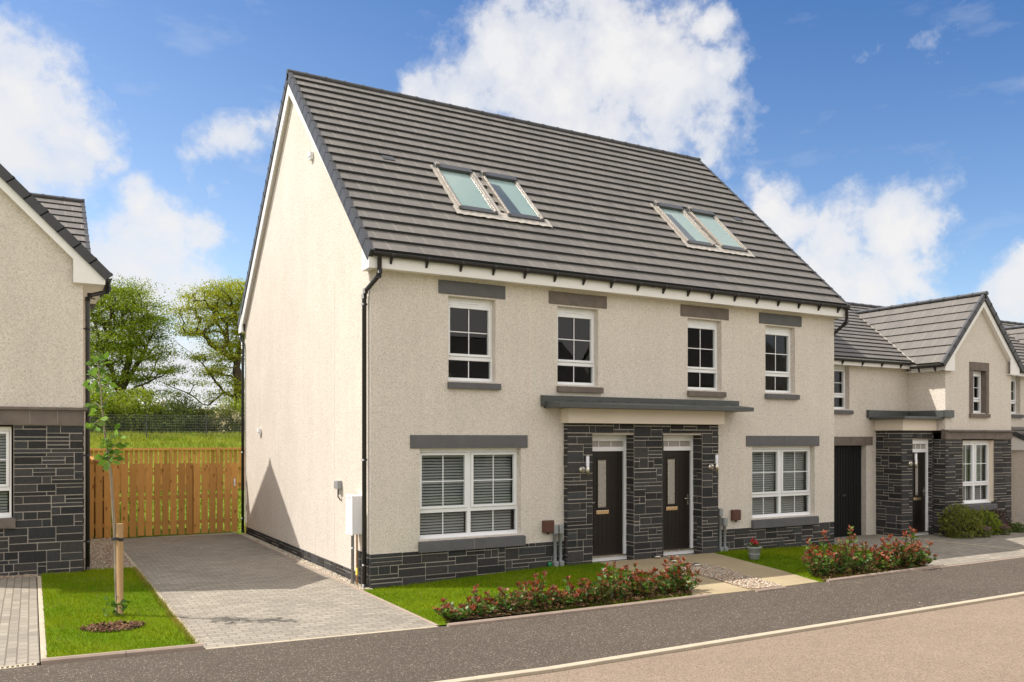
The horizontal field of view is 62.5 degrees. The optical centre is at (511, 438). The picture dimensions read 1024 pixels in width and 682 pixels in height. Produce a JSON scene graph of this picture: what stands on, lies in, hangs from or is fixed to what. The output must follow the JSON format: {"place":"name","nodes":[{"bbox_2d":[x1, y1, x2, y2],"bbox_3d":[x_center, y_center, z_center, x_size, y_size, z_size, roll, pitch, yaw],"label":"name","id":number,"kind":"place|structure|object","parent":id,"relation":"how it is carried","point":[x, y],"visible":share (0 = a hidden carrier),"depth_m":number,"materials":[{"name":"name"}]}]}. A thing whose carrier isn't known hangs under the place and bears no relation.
{"place":"outdoors","nodes":[
{"label":"outdoors","id":0,"kind":"place"},
{"bbox_2d":[0,577,39,665],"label":"driveway","id":1,"kind":"structure","parent":0,"point":[19,636],"depth_m":10.77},
{"bbox_2d":[37,576,46,662],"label":"kerb","id":2,"kind":"structure","parent":1,"relation":"on","point":[43,651],"depth_m":10.74,"materials":[{"name":"concrete"}]},
{"bbox_2d":[84,538,132,570],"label":"gravel","id":3,"kind":"structure","parent":0,"point":[96,549],"depth_m":17.16,"materials":[{"name":"beige gravel"}]},
{"bbox_2d":[40,565,200,657],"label":"lawn","id":4,"kind":"structure","parent":0,"point":[125,616],"depth_m":11.03,"materials":[{"name":"green plant"}]},
{"bbox_2d":[80,623,144,631],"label":"soil","id":5,"kind":"structure","parent":4,"relation":"on","point":[112,629],"depth_m":10.40,"materials":[{"name":"brown soil"}]},
{"bbox_2d":[83,351,131,616],"bbox_3d":[-5.424,0.612,11.235,0.627,3.570,0.529,0,0,-3],"label":"sapling","id":6,"kind":"object","parent":5,"relation":"on","point":[107,457],"visible":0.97,"depth_m":11.25,"materials":[{"name":"green plant"}]},
{"bbox_2d":[78,619,144,631],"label":"bark chippings","id":7,"kind":"object","parent":5,"relation":"on","point":[111,625],"visible":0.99,"depth_m":10.47,"materials":[{"name":"brown wood"}]},
{"bbox_2d":[116,523,122,615],"bbox_3d":[-5.256,1.774,11.293,0.100,1.276,0.100,0,0,-30],"label":"tree stake","id":8,"kind":"object","parent":4,"relation":"on","point":[119,553],"visible":0.79,"depth_m":11.25,"materials":[{"name":"brown wood"}]},
{"bbox_2d":[112,536,123,540],"bbox_3d":[-5.271,1.337,11.285,0.157,0.065,0.134,0,0,-30],"label":"tree tie","id":9,"kind":"object","parent":8,"relation":"attached to","point":[117,538],"visible":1,"depth_m":11.23,"materials":[{"name":"black plastic"}]},
{"bbox_2d":[90,430,244,461],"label":"grass","id":10,"kind":"structure","parent":0,"point":[131,434],"depth_m":46.98,"materials":[{"name":"green plant"}]},
{"bbox_2d":[123,534,433,648],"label":"driveway","id":11,"kind":"structure","parent":0,"point":[221,611],"depth_m":13.01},
{"bbox_2d":[41,643,203,664],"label":"kerb","id":12,"kind":"structure","parent":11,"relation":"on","point":[113,654],"depth_m":9.13,"materials":[{"name":"concrete"}]},
{"bbox_2d":[123,550,199,643],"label":"kerb","id":13,"kind":"structure","parent":11,"relation":"on","point":[132,562],"depth_m":12.60,"materials":[{"name":"concrete"}]},
{"bbox_2d":[238,534,438,626],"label":"kerb","id":14,"kind":"structure","parent":11,"relation":"on","point":[404,610],"depth_m":13.81,"materials":[{"name":"concrete"}]},
{"bbox_2d":[241,533,372,589],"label":"gravel","id":15,"kind":"structure","parent":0,"point":[320,568],"depth_m":16.49,"materials":[{"name":"beige gravel"}]},
{"bbox_2d":[37,427,665,664],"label":"ground","id":16,"kind":"structure","parent":0,"point":[194,445],"depth_m":37.41,"materials":[{"name":"green plant"}]},
{"bbox_2d":[0,164,112,575],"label":"detached house","id":17,"kind":"structure","parent":16,"relation":"on","point":[55,280],"depth_m":14.62,"materials":[{"name":"paint"}]},
{"bbox_2d":[0,427,15,528],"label":"window","id":18,"kind":"structure","parent":17,"relation":"in","point":[6,520],"depth_m":14.47,"materials":[{"name":"white plastic"}]},
{"bbox_2d":[90,456,104,534],"bbox_3d":[-13.954,1.478,27.411,0.199,1.936,16.380,0,0,-30],"label":"timber fence","id":19,"kind":"object","parent":16,"relation":"on","point":[93,461],"visible":0.07,"depth_m":21.65,"materials":[{"name":"brown wood"}]},
{"bbox_2d":[90,400,108,432],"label":"bush","id":20,"kind":"object","parent":16,"relation":"on","point":[91,419],"visible":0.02,"depth_m":49.12,"materials":[{"name":"green plant"}]},
{"bbox_2d":[90,388,119,432],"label":"bush","id":21,"kind":"object","parent":16,"relation":"on","point":[95,398],"visible":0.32,"depth_m":49.22,"materials":[{"name":"green plant"}]},
{"bbox_2d":[90,385,133,432],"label":"bush","id":22,"kind":"object","parent":16,"relation":"on","point":[105,397],"visible":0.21,"depth_m":50.31,"materials":[{"name":"green plant"}]},
{"bbox_2d":[96,405,158,433],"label":"bush","id":23,"kind":"object","parent":16,"relation":"on","point":[127,429],"visible":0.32,"depth_m":49.88,"materials":[{"name":"green plant"}]},
{"bbox_2d":[112,387,166,433],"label":"bush","id":24,"kind":"object","parent":16,"relation":"on","point":[148,399],"visible":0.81,"depth_m":50.26,"materials":[{"name":"green plant"}]},
{"bbox_2d":[90,463,193,538],"bbox_3d":[-9.135,1.523,20.591,2.580,1.845,0.163,0,0,-30],"label":"timber fence","id":25,"kind":"object","parent":16,"relation":"on","point":[157,497],"visible":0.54,"depth_m":20.61,"materials":[{"name":"brown wood"}]},
{"bbox_2d":[194,463,238,532],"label":"timber gate","id":26,"kind":"structure","parent":25,"relation":"attached to","point":[212,496],"depth_m":21.41,"materials":[{"name":"brown wood"}]},
{"bbox_2d":[90,274,196,402],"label":"tree","id":27,"kind":"object","parent":16,"relation":"on","point":[129,328],"visible":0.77,"depth_m":56.93,"materials":[{"name":"green plant"}]},
{"bbox_2d":[133,402,176,432],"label":"bush","id":28,"kind":"object","parent":16,"relation":"on","point":[158,417],"visible":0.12,"depth_m":51.34,"materials":[{"name":"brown plant"}]},
{"bbox_2d":[129,407,197,432],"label":"bush","id":29,"kind":"object","parent":16,"relation":"on","point":[166,423],"visible":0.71,"depth_m":50.54,"materials":[{"name":"green plant"}]},
{"bbox_2d":[90,447,244,492],"bbox_3d":[-15.976,1.416,35.876,30.150,2.060,0.212,0,0,-30],"label":"timber fence","id":30,"kind":"object","parent":16,"relation":"on","point":[100,450],"visible":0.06,"depth_m":36.73,"materials":[{"name":"brown wood"}]},
{"bbox_2d":[153,396,186,424],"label":"bush","id":31,"kind":"object","parent":16,"relation":"on","point":[163,402],"visible":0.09,"depth_m":52.79,"materials":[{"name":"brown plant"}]},
{"bbox_2d":[104,414,244,437],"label":"wire fence","id":32,"kind":"object","parent":16,"relation":"on","point":[146,436],"visible":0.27,"depth_m":47.78,"materials":[{"name":"grey metal"}]},
{"bbox_2d":[160,390,205,432],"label":"bush","id":33,"kind":"object","parent":16,"relation":"on","point":[182,406],"visible":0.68,"depth_m":51.65,"materials":[{"name":"green plant"}]},
{"bbox_2d":[140,532,237,537],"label":"kerb","id":34,"kind":"structure","parent":16,"relation":"on","point":[234,533],"depth_m":21.24,"materials":[{"name":"concrete"}]},
{"bbox_2d":[170,401,223,432],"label":"bush","id":35,"kind":"object","parent":16,"relation":"on","point":[200,415],"visible":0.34,"depth_m":52.62,"materials":[{"name":"green plant"}]},
{"bbox_2d":[153,276,245,408],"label":"tree","id":36,"kind":"object","parent":16,"relation":"on","point":[230,310],"visible":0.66,"depth_m":57.66,"materials":[{"name":"green plant"}]},
{"bbox_2d":[199,401,244,433],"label":"bush","id":37,"kind":"object","parent":16,"relation":"on","point":[219,426],"visible":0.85,"depth_m":52.58,"materials":[{"name":"green plant"}]},
{"bbox_2d":[211,393,244,433],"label":"bush","id":38,"kind":"object","parent":16,"relation":"on","point":[233,404],"visible":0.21,"depth_m":53.87,"materials":[{"name":"green plant"}]},
{"bbox_2d":[434,592,1023,681],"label":"kerb","id":39,"kind":"structure","parent":16,"relation":"on","point":[540,670],"depth_m":10.06,"materials":[{"name":"concrete"}]},
{"bbox_2d":[834,291,1023,536],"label":"detached house","id":40,"kind":"structure","parent":16,"relation":"on","point":[949,368],"depth_m":21.64,"materials":[{"name":"plaster"},{"name":"dark grey tile"},{"name":"dark grey stone"}]},
{"bbox_2d":[834,365,853,413],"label":"window","id":41,"kind":"structure","parent":40,"relation":"in","point":[838,368],"depth_m":21.14,"materials":[{"name":"white plastic"}]},
{"bbox_2d":[834,445,860,536],"bbox_3d":[8.342,1.381,21.229,1.340,2.430,0.060,0,0,-30],"label":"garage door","id":42,"kind":"structure","parent":40,"relation":"in","point":[847,458],"depth_m":21.28,"materials":[{"name":"wood"}]},
{"bbox_2d":[912,439,929,534],"bbox_3d":[10.356,1.241,21.491,0.740,2.450,0.160,0,0,-30],"label":"front door","id":43,"kind":"structure","parent":40,"relation":"in","point":[920,446],"depth_m":21.56,"materials":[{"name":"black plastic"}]},
{"bbox_2d":[962,440,996,511],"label":"window","id":44,"kind":"structure","parent":40,"relation":"in","point":[975,466],"depth_m":22.20,"materials":[{"name":"white plastic"}]},
{"bbox_2d":[969,371,990,417],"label":"window","id":45,"kind":"structure","parent":40,"relation":"in","point":[977,374],"depth_m":22.20,"materials":[{"name":"white plastic"}]},
{"bbox_2d":[836,320,1023,524],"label":"detached house","id":46,"kind":"structure","parent":16,"relation":"on","point":[1015,331],"depth_m":24.60,"materials":[{"name":"plaster"},{"name":"dark grey tile"},{"name":"dark grey stone"}]},
{"bbox_2d":[1011,376,1023,417],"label":"window","id":47,"kind":"structure","parent":46,"relation":"in","point":[1013,379],"depth_m":24.89,"materials":[{"name":"white plastic"}]},
{"bbox_2d":[0,556,1023,681],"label":"pavement","id":48,"kind":"structure","parent":0,"point":[445,653],"depth_m":10.28,"materials":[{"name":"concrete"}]},
{"bbox_2d":[0,662,36,668],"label":"channel drain","id":49,"kind":"object","parent":48,"relation":"in","point":[19,665],"visible":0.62,"depth_m":8.69,"materials":[{"name":"concrete"}]},
{"bbox_2d":[205,626,437,648],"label":"kerb","id":50,"kind":"structure","parent":48,"relation":"on","point":[319,637],"depth_m":10.20,"materials":[{"name":"concrete"}]},
{"bbox_2d":[447,594,708,626],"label":"kerb","id":51,"kind":"structure","parent":48,"relation":"on","point":[473,622],"depth_m":11.84,"materials":[{"name":"concrete"}]},
{"bbox_2d":[755,586,785,591],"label":"kerb","id":52,"kind":"structure","parent":48,"relation":"on","point":[770,589],"depth_m":13.58,"materials":[{"name":"concrete"}]},
{"bbox_2d":[826,564,944,581],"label":"kerb","id":53,"kind":"structure","parent":48,"relation":"on","point":[874,574],"depth_m":15.13,"materials":[{"name":"concrete"}]},
{"bbox_2d":[893,556,1023,573],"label":"kerb","id":54,"kind":"structure","parent":48,"relation":"on","point":[966,563],"depth_m":16.49,"materials":[{"name":"concrete"}]},
{"bbox_2d":[0,0,1023,409],"label":"sky","id":55,"kind":"structure","parent":0,"point":[882,141],"materials":[{"name":"blue"}]},
{"bbox_2d":[363,563,690,624],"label":"lawn","id":56,"kind":"structure","parent":0,"point":[465,587],"depth_m":13.58,"materials":[{"name":"green plant"}]},
{"bbox_2d":[237,69,850,587],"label":"semi detached house","id":57,"kind":"structure","parent":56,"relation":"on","point":[475,343],"depth_m":16.58,"materials":[{"name":"paint"}]},
{"bbox_2d":[433,161,497,214],"bbox_3d":[-0.922,-4.841,16.359,0.820,1.262,1.258,0,0,-30],"label":"roof window","id":58,"kind":"structure","parent":57,"relation":"in","point":[461,183],"depth_m":16.35,"materials":[{"name":"glass"}]},
{"bbox_2d":[410,435,527,552],"bbox_3d":[-0.772,0.926,14.784,2.280,1.980,0.365,0,0,-30],"label":"window","id":59,"kind":"structure","parent":57,"relation":"in","point":[467,447],"depth_m":14.81,"materials":[{"name":"white plastic"}]},
{"bbox_2d":[438,279,504,389],"bbox_3d":[-0.721,-1.789,14.755,1.300,1.850,0.265,0,0,-30],"label":"window","id":60,"kind":"structure","parent":57,"relation":"in","point":[444,286],"depth_m":14.77,"materials":[{"name":"white plastic"}]},
{"bbox_2d":[479,169,544,221],"bbox_3d":[-0.019,-4.841,16.874,0.820,1.262,1.258,0,0,-30],"label":"roof window","id":61,"kind":"structure","parent":57,"relation":"in","point":[506,190],"depth_m":16.85,"materials":[{"name":"glass"}]},
{"bbox_2d":[549,291,606,392],"bbox_3d":[1.207,-1.789,15.854,1.300,1.850,0.265,0,0,-30],"label":"window","id":62,"kind":"structure","parent":57,"relation":"in","point":[563,298],"depth_m":15.88,"materials":[{"name":"white plastic"}]},
{"bbox_2d":[592,435,627,561],"bbox_3d":[1.801,1.144,16.316,1.010,2.425,0.160,0,0,-30],"label":"front door","id":63,"kind":"structure","parent":57,"relation":"in","point":[609,452],"depth_m":16.38,"materials":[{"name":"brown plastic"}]},
{"bbox_2d":[663,435,694,555],"bbox_3d":[3.300,1.144,17.171,1.000,2.425,0.160,0,0,-30],"label":"front door","id":64,"kind":"structure","parent":57,"relation":"in","point":[678,449],"depth_m":17.24,"materials":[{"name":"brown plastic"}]},
{"bbox_2d":[653,200,715,247],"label":"roof window","id":65,"kind":"structure","parent":57,"relation":"in","point":[675,215],"depth_m":19.09,"materials":[{"name":"glass"}]},
{"bbox_2d":[680,304,728,396],"bbox_3d":[3.935,-1.789,17.409,1.300,1.850,0.265,0,0,-30],"label":"window","id":66,"kind":"structure","parent":57,"relation":"in","point":[685,310],"depth_m":17.44,"materials":[{"name":"white plastic"}]},
{"bbox_2d":[685,206,747,251],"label":"roof window","id":67,"kind":"structure","parent":57,"relation":"in","point":[708,221],"depth_m":19.57,"materials":[{"name":"clear glass"}]},
{"bbox_2d":[759,312,801,399],"bbox_3d":[5.834,-1.789,18.491,1.290,1.850,0.265,0,0,-30],"label":"window","id":68,"kind":"structure","parent":57,"relation":"in","point":[766,318],"depth_m":18.55,"materials":[{"name":"white plastic"}]},
{"bbox_2d":[746,436,818,528],"bbox_3d":[5.891,0.926,18.581,2.240,1.980,0.365,0,0,-30],"label":"window","id":69,"kind":"structure","parent":57,"relation":"in","point":[763,445],"depth_m":18.62,"materials":[{"name":"white plastic"}]},
{"bbox_2d":[445,581,691,621],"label":"soil","id":70,"kind":"structure","parent":56,"relation":"on","point":[524,611],"depth_m":12.33,"materials":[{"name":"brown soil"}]},
{"bbox_2d":[433,597,477,619],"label":"shrub","id":71,"kind":"object","parent":70,"relation":"on","point":[446,610],"visible":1,"depth_m":11.34,"materials":[{"name":"green plant"}]},
{"bbox_2d":[457,584,502,614],"bbox_3d":[-0.441,2.235,11.702,0.590,0.402,0.582,0,0,13],"label":"shrub","id":72,"kind":"object","parent":70,"relation":"on","point":[478,600],"visible":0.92,"depth_m":11.66,"materials":[{"name":"green plant"}]},
{"bbox_2d":[490,580,530,610],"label":"shrub","id":73,"kind":"object","parent":70,"relation":"on","point":[516,604],"visible":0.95,"depth_m":11.88,"materials":[{"name":"green plant"}]},
{"bbox_2d":[522,570,558,607],"bbox_3d":[0.420,2.180,12.179,0.545,0.507,0.598,0,0,-12],"label":"shrub","id":74,"kind":"object","parent":70,"relation":"on","point":[536,595],"visible":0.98,"depth_m":12.10,"materials":[{"name":"green plant"}]},
{"bbox_2d":[547,576,584,604],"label":"shrub","id":75,"kind":"object","parent":70,"relation":"on","point":[562,596],"visible":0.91,"depth_m":12.28,"materials":[{"name":"green plant"}]},
{"bbox_2d":[575,567,609,601],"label":"shrub","id":76,"kind":"object","parent":70,"relation":"on","point":[590,594],"visible":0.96,"depth_m":12.47,"materials":[{"name":"green plant"}]},
{"bbox_2d":[596,560,630,598],"bbox_3d":[1.535,2.112,12.796,0.530,0.628,0.604,0,0,7],"label":"shrub","id":77,"kind":"object","parent":70,"relation":"on","point":[615,591],"visible":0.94,"depth_m":12.72,"materials":[{"name":"green plant"}]},
{"bbox_2d":[623,562,657,595],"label":"shrub","id":78,"kind":"object","parent":70,"relation":"on","point":[638,585],"visible":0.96,"depth_m":12.96,"materials":[{"name":"green plant"}]},
{"bbox_2d":[646,555,682,593],"bbox_3d":[2.392,2.121,13.286,0.625,0.604,0.543,0,0,-30],"label":"shrub","id":79,"kind":"object","parent":70,"relation":"on","point":[667,580],"visible":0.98,"depth_m":13.21,"materials":[{"name":"green plant"}]},
{"bbox_2d":[671,555,701,590],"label":"shrub","id":80,"kind":"object","parent":70,"relation":"on","point":[685,582],"visible":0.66,"depth_m":13.45,"materials":[{"name":"green plant"}]},
{"bbox_2d":[601,553,818,595],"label":"garden path","id":81,"kind":"structure","parent":0,"point":[709,586],"depth_m":15.33,"materials":[{"name":"concrete"}]},
{"bbox_2d":[664,556,781,588],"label":"gravel","id":82,"kind":"structure","parent":0,"point":[752,581],"depth_m":14.64,"materials":[{"name":"grey gravel"}]},
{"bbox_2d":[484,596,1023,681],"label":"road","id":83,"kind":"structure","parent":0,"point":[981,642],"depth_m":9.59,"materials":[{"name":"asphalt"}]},
{"bbox_2d":[716,546,869,581],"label":"lawn","id":84,"kind":"structure","parent":0,"point":[781,560],"depth_m":16.47,"materials":[{"name":"green plant"}]},
{"bbox_2d":[746,537,761,559],"bbox_3d":[4.749,2.152,16.556,0.294,0.431,0.284,0,0,-30],"label":"flower pot","id":85,"kind":"object","parent":84,"relation":"on","point":[754,548],"visible":0.99,"depth_m":16.48,"materials":[{"name":"grey plastic"}]},
{"bbox_2d":[820,561,921,580],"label":"soil","id":86,"kind":"structure","parent":84,"relation":"on","point":[864,571],"depth_m":15.42,"materials":[{"name":"brown soil"}]},
{"bbox_2d":[801,529,837,576],"bbox_3d":[5.378,2.017,14.871,0.704,0.818,0.586,0,0,-30],"label":"shrub","id":87,"kind":"object","parent":86,"relation":"on","point":[822,566],"visible":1,"depth_m":14.83,"materials":[{"name":"green plant"}]},
{"bbox_2d":[820,525,855,573],"bbox_3d":[5.841,1.990,15.160,0.645,0.871,0.574,0,0,13],"label":"shrub","id":88,"kind":"object","parent":86,"relation":"on","point":[841,565],"visible":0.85,"depth_m":15.05,"materials":[{"name":"green plant"}]},
{"bbox_2d":[844,534,878,571],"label":"shrub","id":89,"kind":"object","parent":86,"relation":"on","point":[859,561],"visible":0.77,"depth_m":15.30,"materials":[{"name":"green plant"}]},
{"bbox_2d":[819,557,925,580],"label":"bark chippings","id":90,"kind":"object","parent":86,"relation":"on","point":[829,574],"visible":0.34,"depth_m":15.31,"materials":[{"name":"brown wood"}]},
{"bbox_2d":[868,534,899,569],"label":"shrub","id":91,"kind":"object","parent":86,"relation":"on","point":[886,559],"visible":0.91,"depth_m":15.57,"materials":[{"name":"green plant"}]},
{"bbox_2d":[890,526,919,567],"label":"shrub","id":92,"kind":"object","parent":86,"relation":"on","point":[908,555],"visible":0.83,"depth_m":15.79,"materials":[{"name":"green plant"}]},
{"bbox_2d":[901,528,937,565],"bbox_3d":[7.790,2.078,16.159,0.646,0.706,0.644,0,0,-30],"label":"shrub","id":93,"kind":"object","parent":86,"relation":"on","point":[922,560],"visible":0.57,"depth_m":16.10,"materials":[{"name":"green plant"}]},
{"bbox_2d":[834,526,1023,565],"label":"driveway","id":94,"kind":"structure","parent":0,"point":[947,552],"depth_m":19.35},
{"bbox_2d":[875,534,1023,549],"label":"kerb","id":95,"kind":"structure","parent":94,"relation":"on","point":[954,542],"depth_m":19.79,"materials":[{"name":"concrete"}]},
{"bbox_2d":[937,502,984,538],"bbox_3d":[11.136,2.031,20.955,1.132,0.949,1.104,0,0,7],"label":"bush","id":96,"kind":"object","parent":94,"relation":"on","point":[967,517],"visible":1,"depth_m":20.82,"materials":[{"name":"green plant"}]},
{"bbox_2d":[969,525,992,537],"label":"heather","id":97,"kind":"object","parent":94,"relation":"on","point":[986,533],"visible":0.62,"depth_m":20.94,"materials":[{"name":"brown plant"}]},
{"bbox_2d":[968,505,1003,534],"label":"bush","id":98,"kind":"object","parent":94,"relation":"on","point":[991,521],"visible":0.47,"depth_m":21.39,"materials":[{"name":"green plant"}]},
{"bbox_2d":[989,507,1011,532],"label":"bush","id":99,"kind":"object","parent":94,"relation":"on","point":[998,512],"visible":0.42,"depth_m":21.97,"materials":[{"name":"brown plant"}]},
{"bbox_2d":[995,523,1012,534],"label":"heather","id":100,"kind":"object","parent":94,"relation":"on","point":[1004,527],"visible":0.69,"depth_m":21.48,"materials":[{"name":"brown plant"}]},
{"bbox_2d":[1007,522,1023,532],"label":"bush","id":101,"kind":"object","parent":94,"relation":"on","point":[1016,528],"visible":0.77,"depth_m":22.10,"materials":[{"name":"green plant"}]},
{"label":"gravel bed","id":102,"kind":"structure","parent":0,"visible":0},
{"bbox_2d":[0,574,37,577],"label":"gravel","id":103,"kind":"structure","parent":102,"relation":"on","point":[12,576],"depth_m":14.33,"materials":[{"name":"grey gravel"}]}
]}

